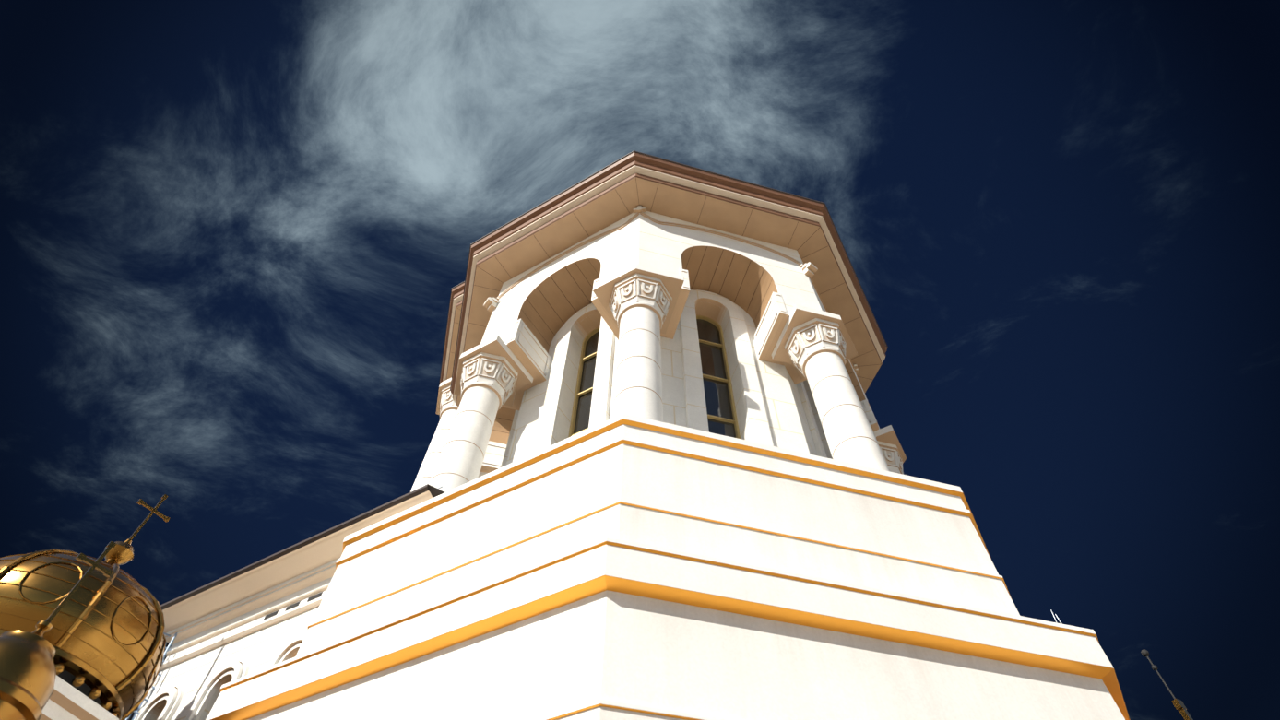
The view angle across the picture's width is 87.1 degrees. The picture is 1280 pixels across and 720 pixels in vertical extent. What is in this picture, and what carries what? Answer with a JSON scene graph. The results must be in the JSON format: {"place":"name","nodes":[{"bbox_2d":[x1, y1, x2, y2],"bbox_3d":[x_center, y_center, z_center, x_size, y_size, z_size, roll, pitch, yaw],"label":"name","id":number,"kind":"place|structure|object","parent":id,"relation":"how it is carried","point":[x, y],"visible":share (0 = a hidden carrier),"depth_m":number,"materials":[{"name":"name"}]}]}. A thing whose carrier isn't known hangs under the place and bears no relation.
{"place":"outdoors","nodes":[
{"label":"outdoors","id":0,"kind":"place"},
{"bbox_2d":[0,541,116,719],"bbox_3d":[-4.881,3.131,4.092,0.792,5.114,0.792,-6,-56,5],"label":"dome","id":1,"kind":"structure","parent":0,"point":[28,671],"depth_m":5.05,"materials":[{"name":"gold metal"}]},
{"bbox_2d":[0,0,1279,719],"label":"sky","id":2,"kind":"structure","parent":0,"point":[236,236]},
{"label":"ground","id":3,"kind":"structure","parent":0,"visible":0},
{"bbox_2d":[0,494,170,719],"bbox_3d":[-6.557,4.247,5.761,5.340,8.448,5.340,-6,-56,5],"label":"dome","id":4,"kind":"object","parent":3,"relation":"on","point":[104,637],"visible":0.92,"depth_m":6.96,"materials":[{"name":"gold metal"}]},
{"bbox_2d":[133,484,444,719],"bbox_3d":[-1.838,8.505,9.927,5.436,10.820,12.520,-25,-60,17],"label":"nave wall","id":5,"kind":"structure","parent":3,"relation":"on","point":[253,618],"depth_m":8.74,"materials":[{"name":"paint"}]},
{"bbox_2d":[124,632,177,719],"bbox_3d":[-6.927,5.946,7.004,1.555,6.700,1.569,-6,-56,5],"label":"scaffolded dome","id":6,"kind":"structure","parent":5,"relation":"attached to","point":[135,713],"depth_m":9.17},
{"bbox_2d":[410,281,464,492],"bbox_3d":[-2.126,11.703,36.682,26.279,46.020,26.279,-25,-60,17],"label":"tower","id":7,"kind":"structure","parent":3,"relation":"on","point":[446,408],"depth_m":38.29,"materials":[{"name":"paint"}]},
{"bbox_2d":[205,150,1129,719],"bbox_3d":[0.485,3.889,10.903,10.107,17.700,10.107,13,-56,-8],"label":"tower","id":8,"kind":"structure","parent":3,"relation":"on","point":[672,479],"depth_m":6.58,"materials":[{"name":"white paint"}]},
{"bbox_2d":[1140,650,1193,719],"bbox_3d":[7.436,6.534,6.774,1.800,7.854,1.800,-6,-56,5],"label":"spire","id":9,"kind":"structure","parent":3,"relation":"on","point":[1179,706],"depth_m":9.34,"materials":[{"name":"gold metal"}]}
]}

